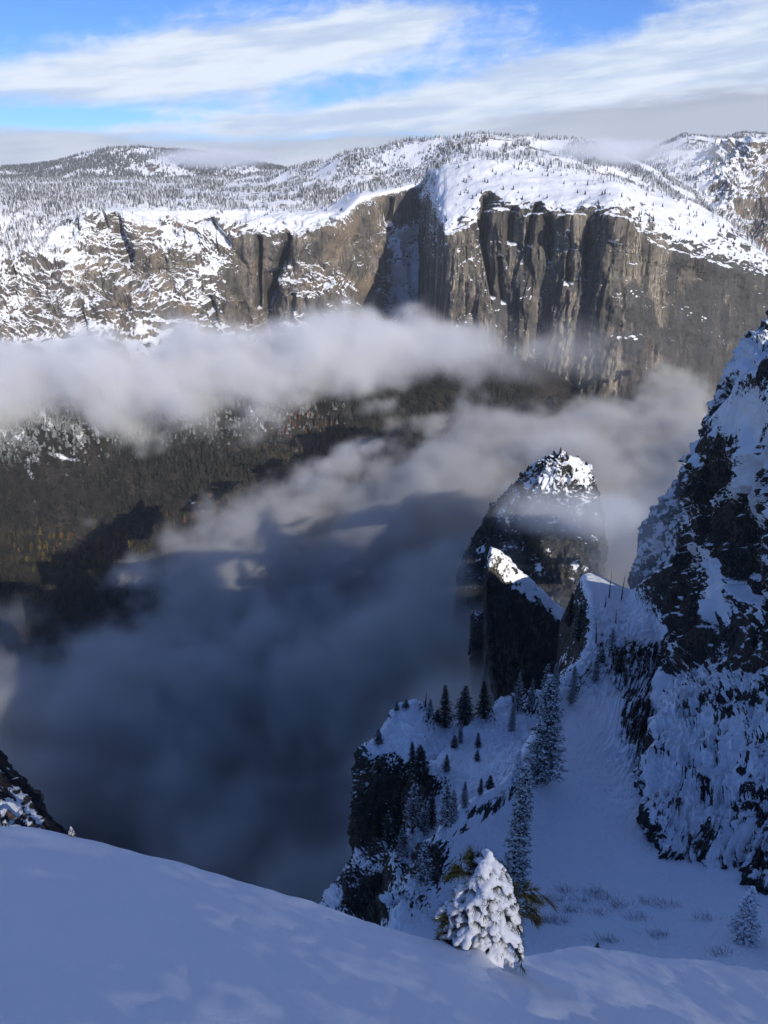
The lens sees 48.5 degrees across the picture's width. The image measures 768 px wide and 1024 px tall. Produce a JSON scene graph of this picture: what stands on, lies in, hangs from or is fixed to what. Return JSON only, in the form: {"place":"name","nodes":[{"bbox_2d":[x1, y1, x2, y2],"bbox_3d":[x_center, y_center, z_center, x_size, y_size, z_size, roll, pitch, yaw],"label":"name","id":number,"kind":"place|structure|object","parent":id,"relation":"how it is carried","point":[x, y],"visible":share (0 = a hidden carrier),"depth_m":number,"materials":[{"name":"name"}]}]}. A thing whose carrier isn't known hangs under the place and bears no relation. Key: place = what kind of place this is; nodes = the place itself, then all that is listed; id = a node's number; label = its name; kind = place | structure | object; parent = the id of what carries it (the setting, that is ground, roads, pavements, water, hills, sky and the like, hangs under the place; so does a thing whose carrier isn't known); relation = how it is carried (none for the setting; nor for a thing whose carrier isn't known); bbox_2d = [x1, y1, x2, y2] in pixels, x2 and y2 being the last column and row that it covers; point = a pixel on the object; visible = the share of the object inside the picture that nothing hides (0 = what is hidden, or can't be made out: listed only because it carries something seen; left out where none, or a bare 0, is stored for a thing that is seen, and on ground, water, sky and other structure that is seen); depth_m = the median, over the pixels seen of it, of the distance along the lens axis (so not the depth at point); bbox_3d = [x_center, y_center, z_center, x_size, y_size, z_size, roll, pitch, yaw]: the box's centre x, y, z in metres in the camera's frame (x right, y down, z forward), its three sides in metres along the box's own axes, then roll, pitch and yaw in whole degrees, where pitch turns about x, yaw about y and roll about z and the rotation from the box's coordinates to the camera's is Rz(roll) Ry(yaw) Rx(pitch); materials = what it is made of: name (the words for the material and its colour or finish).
{"place":"outdoors","nodes":[
{"label":"outdoors","id":0,"kind":"place"},
{"bbox_2d":[0,750,68,834],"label":"rock outcrop","id":1,"kind":"object","parent":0,"point":[21,802],"visible":0.22,"depth_m":79.26,"materials":[{"name":"black stone"}]},
{"bbox_2d":[0,147,279,178],"bbox_3d":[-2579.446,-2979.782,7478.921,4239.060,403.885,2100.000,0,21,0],"label":"forested hill","id":2,"kind":"structure","parent":0,"point":[172,167],"depth_m":6972.62,"materials":[{"name":"white snow"}]},
{"bbox_2d":[0,179,420,347],"bbox_3d":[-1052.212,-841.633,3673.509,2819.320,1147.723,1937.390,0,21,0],"label":"cliff","id":3,"kind":"structure","parent":0,"point":[369,294],"depth_m":3477.51,"materials":[{"name":"stone"}]},
{"bbox_2d":[0,334,579,685],"bbox_3d":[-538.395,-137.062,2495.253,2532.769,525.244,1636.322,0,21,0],"label":"valley slope","id":4,"kind":"structure","parent":0,"point":[554,403],"depth_m":2412.29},
{"bbox_2d":[0,353,533,658],"bbox_3d":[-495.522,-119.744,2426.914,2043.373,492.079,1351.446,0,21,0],"label":"valley forest","id":5,"kind":"object","parent":4,"relation":"on","point":[197,395],"visible":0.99,"depth_m":2381.49,"materials":[{"name":"green plant"}]},
{"bbox_2d":[0,463,681,903],"bbox_3d":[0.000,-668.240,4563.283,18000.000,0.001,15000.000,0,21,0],"label":"fog","id":6,"kind":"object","parent":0,"point":[232,759],"depth_m":1712.52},
{"bbox_2d":[0,134,700,207],"bbox_3d":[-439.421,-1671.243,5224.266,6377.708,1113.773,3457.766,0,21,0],"label":"plateau terrain","id":7,"kind":"structure","parent":0,"point":[412,154],"depth_m":4390.24,"materials":[{"name":"white snow"}]},
{"bbox_2d":[0,130,767,276],"bbox_3d":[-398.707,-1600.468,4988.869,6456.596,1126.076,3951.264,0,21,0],"label":"plateau forest","id":8,"kind":"object","parent":7,"relation":"on","point":[41,192],"visible":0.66,"depth_m":4274.68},
{"bbox_2d":[0,826,767,1023],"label":"snow slope","id":9,"kind":"structure","parent":0,"point":[93,932],"depth_m":5.01,"materials":[{"name":"white snow"}]},
{"bbox_2d":[68,826,77,837],"bbox_3d":[-2.110,2.174,5.756,0.071,0.133,0.065,0,21,0],"label":"pine sapling","id":10,"kind":"object","parent":9,"relation":"on","point":[71,832],"visible":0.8,"depth_m":5.74,"materials":[{"name":"white plant"}]},
{"bbox_2d":[430,845,559,974],"bbox_3d":[0.961,3.562,7.703,1.077,1.242,0.879,-15,26,-34],"label":"young pine","id":11,"kind":"object","parent":9,"relation":"on","point":[484,910],"visible":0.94,"depth_m":7.52,"materials":[{"name":"white plant"}]},
{"bbox_2d":[0,0,767,166],"label":"sky","id":12,"kind":"structure","parent":0,"point":[287,83],"materials":[{"name":"blue"}]},
{"bbox_2d":[319,699,467,924],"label":"snow buttress","id":13,"kind":"structure","parent":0,"point":[380,774],"depth_m":327.42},
{"bbox_2d":[373,728,383,744],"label":"conifer","id":14,"kind":"object","parent":13,"relation":"on","point":[377,739],"visible":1,"depth_m":337.27,"materials":[{"name":"green plant"}]},
{"bbox_2d":[394,702,399,711],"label":"conifer","id":15,"kind":"object","parent":13,"relation":"on","point":[396,708],"visible":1,"depth_m":347.12,"materials":[{"name":"green plant"}]},
{"bbox_2d":[402,699,409,708],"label":"conifer","id":16,"kind":"object","parent":13,"relation":"on","point":[406,704],"visible":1,"depth_m":348.84,"materials":[{"name":"green plant"}]},
{"bbox_2d":[426,698,434,716],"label":"conifer","id":17,"kind":"object","parent":13,"relation":"on","point":[430,709],"visible":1,"depth_m":350.68,"materials":[{"name":"green plant"}]},
{"bbox_2d":[433,709,440,721],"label":"conifer","id":18,"kind":"object","parent":13,"relation":"on","point":[435,717],"visible":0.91,"depth_m":352.25,"materials":[{"name":"green plant"}]},
{"bbox_2d":[436,685,454,728],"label":"conifer","id":19,"kind":"object","parent":13,"relation":"on","point":[446,712],"visible":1,"depth_m":347.65,"materials":[{"name":"green plant"}]},
{"bbox_2d":[453,685,475,727],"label":"conifer","id":20,"kind":"object","parent":13,"relation":"on","point":[464,709],"visible":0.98,"depth_m":353.63,"materials":[{"name":"green plant"}]},
{"bbox_2d":[379,688,544,924],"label":"snow slope","id":21,"kind":"structure","parent":0,"point":[500,747],"depth_m":315.96,"materials":[{"name":"white snow"}]},
{"bbox_2d":[382,810,393,845],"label":"conifer","id":22,"kind":"object","parent":21,"relation":"on","point":[387,821],"visible":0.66,"depth_m":299.82,"materials":[{"name":"green plant"}]},
{"bbox_2d":[384,797,411,852],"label":"conifer","id":23,"kind":"object","parent":21,"relation":"on","point":[395,815],"visible":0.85,"depth_m":273.75,"materials":[{"name":"green plant"}]},
{"bbox_2d":[394,825,407,857],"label":"conifer","id":24,"kind":"object","parent":21,"relation":"on","point":[401,840],"visible":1,"depth_m":269.90,"materials":[{"name":"green plant"}]},
{"bbox_2d":[405,741,415,772],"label":"conifer","id":25,"kind":"object","parent":21,"relation":"on","point":[411,754],"visible":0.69,"depth_m":300.28,"materials":[{"name":"green plant"}]},
{"bbox_2d":[403,783,422,833],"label":"conifer","id":26,"kind":"object","parent":21,"relation":"on","point":[413,803],"visible":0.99,"depth_m":277.93,"materials":[{"name":"green plant"}]},
{"bbox_2d":[407,744,430,782],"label":"conifer","id":27,"kind":"object","parent":21,"relation":"on","point":[419,768],"visible":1,"depth_m":297.23,"materials":[{"name":"green plant"}]},
{"bbox_2d":[419,798,430,835],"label":"conifer","id":28,"kind":"object","parent":21,"relation":"on","point":[424,819],"visible":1,"depth_m":276.31,"materials":[{"name":"green plant"}]},
{"bbox_2d":[427,792,438,829],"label":"conifer","id":29,"kind":"object","parent":21,"relation":"on","point":[432,813],"visible":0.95,"depth_m":277.52,"materials":[{"name":"green plant"}]},
{"bbox_2d":[442,754,451,771],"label":"conifer","id":30,"kind":"object","parent":21,"relation":"on","point":[446,766],"visible":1,"depth_m":308.44,"materials":[{"name":"green plant"}]},
{"bbox_2d":[449,735,459,749],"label":"conifer","id":31,"kind":"object","parent":21,"relation":"on","point":[454,741],"visible":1,"depth_m":332.26,"materials":[{"name":"green plant"}]},
{"bbox_2d":[457,724,463,742],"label":"conifer","id":32,"kind":"object","parent":21,"relation":"on","point":[460,737],"visible":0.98,"depth_m":336.65,"materials":[{"name":"green plant"}]},
{"bbox_2d":[473,749,480,760],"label":"conifer","id":33,"kind":"object","parent":21,"relation":"on","point":[476,756],"visible":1,"depth_m":320.12,"materials":[{"name":"green plant"}]},
{"bbox_2d":[474,732,481,747],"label":"conifer","id":34,"kind":"object","parent":21,"relation":"on","point":[478,742],"visible":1,"depth_m":333.02,"materials":[{"name":"green plant"}]},
{"bbox_2d":[474,681,493,719],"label":"conifer","id":35,"kind":"object","parent":21,"relation":"on","point":[483,709],"visible":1,"depth_m":349.70,"materials":[{"name":"green plant"}]},
{"bbox_2d":[484,775,495,789],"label":"conifer","id":36,"kind":"object","parent":21,"relation":"on","point":[489,784],"visible":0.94,"depth_m":293.21,"materials":[{"name":"green plant"}]},
{"bbox_2d":[506,703,517,730],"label":"conifer","id":37,"kind":"object","parent":21,"relation":"on","point":[512,722],"visible":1,"depth_m":342.38,"materials":[{"name":"green plant"}]},
{"bbox_2d":[511,670,524,711],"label":"conifer","id":38,"kind":"object","parent":21,"relation":"on","point":[517,699],"visible":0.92,"depth_m":353.91,"materials":[{"name":"green plant"}]},
{"bbox_2d":[527,678,535,708],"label":"conifer","id":39,"kind":"object","parent":21,"relation":"on","point":[531,698],"visible":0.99,"depth_m":356.62,"materials":[{"name":"green plant"}]},
{"bbox_2d":[540,663,551,689],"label":"conifer","id":40,"kind":"object","parent":21,"relation":"on","point":[544,675],"visible":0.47,"depth_m":364.90,"materials":[{"name":"green plant"}]},
{"bbox_2d":[468,611,484,694],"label":"pinnacle","id":41,"kind":"object","parent":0,"point":[476,646],"visible":0.7,"depth_m":903.51,"materials":[{"name":"stone"}]},
{"bbox_2d":[480,547,564,708],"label":"pinnacle","id":42,"kind":"object","parent":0,"point":[521,629],"visible":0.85,"depth_m":684.46,"materials":[{"name":"stone"}]},
{"bbox_2d":[538,598,542,607],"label":"conifer","id":43,"kind":"object","parent":42,"relation":"on","point":[539,603],"visible":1,"depth_m":687.42,"materials":[{"name":"green plant"}]},
{"bbox_2d":[449,450,608,650],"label":"dome","id":44,"kind":"structure","parent":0,"point":[553,546],"depth_m":1054.86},
{"bbox_2d":[453,448,607,614],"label":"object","id":45,"kind":"object","parent":44,"relation":"on","point":[534,530],"visible":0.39,"depth_m":1054.82,"materials":[{"name":"green plant"}]},
{"bbox_2d":[376,563,767,970],"bbox_3d":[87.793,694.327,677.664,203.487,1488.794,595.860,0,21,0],"label":"snow gully","id":46,"kind":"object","parent":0,"point":[586,832],"visible":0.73,"depth_m":245.51,"materials":[{"name":"white snow"}]},
{"bbox_2d":[412,839,434,884],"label":"conifer","id":47,"kind":"object","parent":46,"relation":"on","point":[423,864],"visible":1,"depth_m":217.17,"materials":[{"name":"green plant"}]},
{"bbox_2d":[436,784,455,829],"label":"conifer","id":48,"kind":"object","parent":46,"relation":"on","point":[445,813],"visible":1,"depth_m":229.71,"materials":[{"name":"green plant"}]},
{"bbox_2d":[448,790,459,821],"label":"conifer","id":49,"kind":"object","parent":46,"relation":"on","point":[454,807],"visible":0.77,"depth_m":232.49,"materials":[{"name":"green plant"}]},
{"bbox_2d":[459,781,469,808],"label":"conifer","id":50,"kind":"object","parent":46,"relation":"on","point":[465,798],"visible":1,"depth_m":237.83,"materials":[{"name":"green plant"}]},
{"bbox_2d":[476,778,483,795],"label":"conifer","id":51,"kind":"object","parent":46,"relation":"on","point":[480,790],"visible":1,"depth_m":247.17,"materials":[{"name":"green plant"}]},
{"bbox_2d":[509,749,524,786],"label":"conifer","id":52,"kind":"object","parent":46,"relation":"on","point":[518,764],"visible":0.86,"depth_m":260.04,"materials":[{"name":"white plant"}]},
{"bbox_2d":[501,762,534,898],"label":"conifer","id":53,"kind":"object","parent":46,"relation":"on","point":[516,857],"visible":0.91,"depth_m":203.88,"materials":[{"name":"green plant"}]},
{"bbox_2d":[523,674,568,787],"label":"conifer","id":54,"kind":"object","parent":46,"relation":"on","point":[548,751],"visible":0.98,"depth_m":267.47,"materials":[{"name":"green plant"}]},
{"bbox_2d":[542,913,563,923],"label":"bush","id":55,"kind":"object","parent":46,"relation":"on","point":[548,918],"visible":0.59,"depth_m":212.45,"materials":[{"name":"grey plant"}]},
{"bbox_2d":[538,886,571,905],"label":"bush","id":56,"kind":"object","parent":46,"relation":"on","point":[554,897],"visible":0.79,"depth_m":221.77,"materials":[{"name":"grey plant"}]},
{"bbox_2d":[552,663,559,691],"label":"conifer","id":57,"kind":"object","parent":46,"relation":"on","point":[556,669],"visible":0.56,"depth_m":359.27,"materials":[{"name":"green plant"}]},
{"bbox_2d":[542,912,573,924],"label":"bush","id":58,"kind":"object","parent":46,"relation":"on","point":[559,919],"visible":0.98,"depth_m":211.85,"materials":[{"name":"grey plant"}]},
{"bbox_2d":[549,883,578,895],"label":"bush","id":59,"kind":"object","parent":46,"relation":"on","point":[563,890],"visible":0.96,"depth_m":226.82,"materials":[{"name":"grey plant"}]},
{"bbox_2d":[544,901,590,913],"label":"bush","id":60,"kind":"object","parent":46,"relation":"on","point":[572,909],"visible":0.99,"depth_m":216.68,"materials":[{"name":"grey plant"}]},
{"bbox_2d":[564,594,575,626],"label":"conifer","id":61,"kind":"object","parent":46,"relation":"on","point":[570,606],"visible":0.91,"depth_m":567.89,"materials":[{"name":"green plant"}]},
{"bbox_2d":[565,666,578,704],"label":"conifer","id":62,"kind":"object","parent":46,"relation":"on","point":[574,688],"visible":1,"depth_m":357.09,"materials":[{"name":"green plant"}]},
{"bbox_2d":[572,602,584,641],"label":"conifer","id":63,"kind":"object","parent":46,"relation":"on","point":[579,627],"visible":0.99,"depth_m":487.17,"materials":[{"name":"green plant"}]},
{"bbox_2d":[573,891,597,905],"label":"bush","id":64,"kind":"object","parent":46,"relation":"on","point":[585,899],"visible":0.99,"depth_m":222.10,"materials":[{"name":"grey plant"}]},
{"bbox_2d":[590,653,601,681],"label":"conifer","id":65,"kind":"object","parent":46,"relation":"on","point":[596,671],"visible":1,"depth_m":394.57,"materials":[{"name":"green plant"}]},
{"bbox_2d":[587,903,607,916],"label":"bush","id":66,"kind":"object","parent":46,"relation":"on","point":[597,910],"visible":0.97,"depth_m":216.02,"materials":[{"name":"grey plant"}]},
{"bbox_2d":[581,882,614,896],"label":"bush","id":67,"kind":"object","parent":46,"relation":"on","point":[594,890],"visible":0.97,"depth_m":226.17,"materials":[{"name":"grey plant"}]},
{"bbox_2d":[596,649,606,662],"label":"conifer","id":68,"kind":"object","parent":46,"relation":"on","point":[602,657],"visible":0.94,"depth_m":423.09,"materials":[{"name":"green plant"}]},
{"bbox_2d":[584,932,623,943],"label":"bush","id":69,"kind":"object","parent":46,"relation":"on","point":[604,937],"visible":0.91,"depth_m":201.11,"materials":[{"name":"grey plant"}]},
{"bbox_2d":[589,890,618,901],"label":"bush","id":70,"kind":"object","parent":46,"relation":"on","point":[607,896],"visible":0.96,"depth_m":223.45,"materials":[{"name":"grey plant"}]},
{"bbox_2d":[608,628,617,650],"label":"conifer","id":71,"kind":"object","parent":46,"relation":"on","point":[613,638],"visible":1,"depth_m":431.97,"materials":[{"name":"green plant"}]},
{"bbox_2d":[601,896,635,911],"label":"bush","id":72,"kind":"object","parent":46,"relation":"on","point":[614,906],"visible":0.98,"depth_m":219.59,"materials":[{"name":"grey plant"}]},
{"bbox_2d":[612,647,627,673],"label":"conifer","id":73,"kind":"object","parent":46,"relation":"on","point":[620,665],"visible":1,"depth_m":406.46,"materials":[{"name":"green plant"}]},
{"bbox_2d":[619,910,646,920],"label":"bush","id":74,"kind":"object","parent":46,"relation":"on","point":[636,915],"visible":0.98,"depth_m":214.18,"materials":[{"name":"grey plant"}]},
{"bbox_2d":[634,896,662,905],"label":"bush","id":75,"kind":"object","parent":46,"relation":"on","point":[646,901],"visible":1,"depth_m":222.62,"materials":[{"name":"grey plant"}]},
{"bbox_2d":[633,927,669,937],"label":"bush","id":76,"kind":"object","parent":46,"relation":"on","point":[651,935],"visible":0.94,"depth_m":205.06,"materials":[{"name":"grey plant"}]},
{"bbox_2d":[652,897,680,906],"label":"bush","id":77,"kind":"object","parent":46,"relation":"on","point":[664,902],"visible":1,"depth_m":221.20,"materials":[{"name":"grey plant"}]},
{"bbox_2d":[691,908,720,920],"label":"bush","id":78,"kind":"object","parent":46,"relation":"on","point":[695,916],"visible":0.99,"depth_m":213.45,"materials":[{"name":"grey plant"}]},
{"bbox_2d":[704,945,732,956],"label":"bush","id":79,"kind":"object","parent":46,"relation":"on","point":[720,950],"visible":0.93,"depth_m":193.53,"materials":[{"name":"grey plant"}]},
{"bbox_2d":[726,886,761,947],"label":"conifer","id":80,"kind":"object","parent":46,"relation":"on","point":[745,924],"visible":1,"depth_m":198.38,"materials":[{"name":"green plant"}]},
{"bbox_2d":[417,157,767,463],"bbox_3d":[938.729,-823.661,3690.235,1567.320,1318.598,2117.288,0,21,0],"label":"granite wall","id":81,"kind":"structure","parent":0,"point":[622,316],"depth_m":2906.59,"materials":[{"name":"grey stone"}]},
{"bbox_2d":[627,310,767,588],"bbox_3d":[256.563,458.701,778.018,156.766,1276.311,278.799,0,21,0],"label":"rock wall","id":82,"kind":"structure","parent":0,"point":[660,530],"depth_m":620.36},
{"bbox_2d":[630,354,767,895],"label":"rock cliff","id":83,"kind":"structure","parent":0,"point":[700,773],"depth_m":313.61,"materials":[{"name":"white snow"}]},
{"bbox_2d":[631,133,767,159],"bbox_3d":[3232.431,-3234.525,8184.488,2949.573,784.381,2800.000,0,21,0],"label":"distant ridge","id":84,"kind":"structure","parent":0,"point":[679,142],"depth_m":8058.67,"materials":[{"name":"white snow"}]},
{"bbox_2d":[0,130,767,178],"bbox_3d":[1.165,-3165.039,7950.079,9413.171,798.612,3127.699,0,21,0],"label":"hill forest","id":85,"kind":"object","parent":84,"relation":"on","point":[32,169],"visible":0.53,"depth_m":7052.91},
{"bbox_2d":[642,135,767,253],"bbox_3d":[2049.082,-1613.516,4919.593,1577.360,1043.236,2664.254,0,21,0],"label":"peak","id":86,"kind":"structure","parent":0,"point":[749,160],"depth_m":4644.31,"materials":[{"name":"snow"}]}
]}

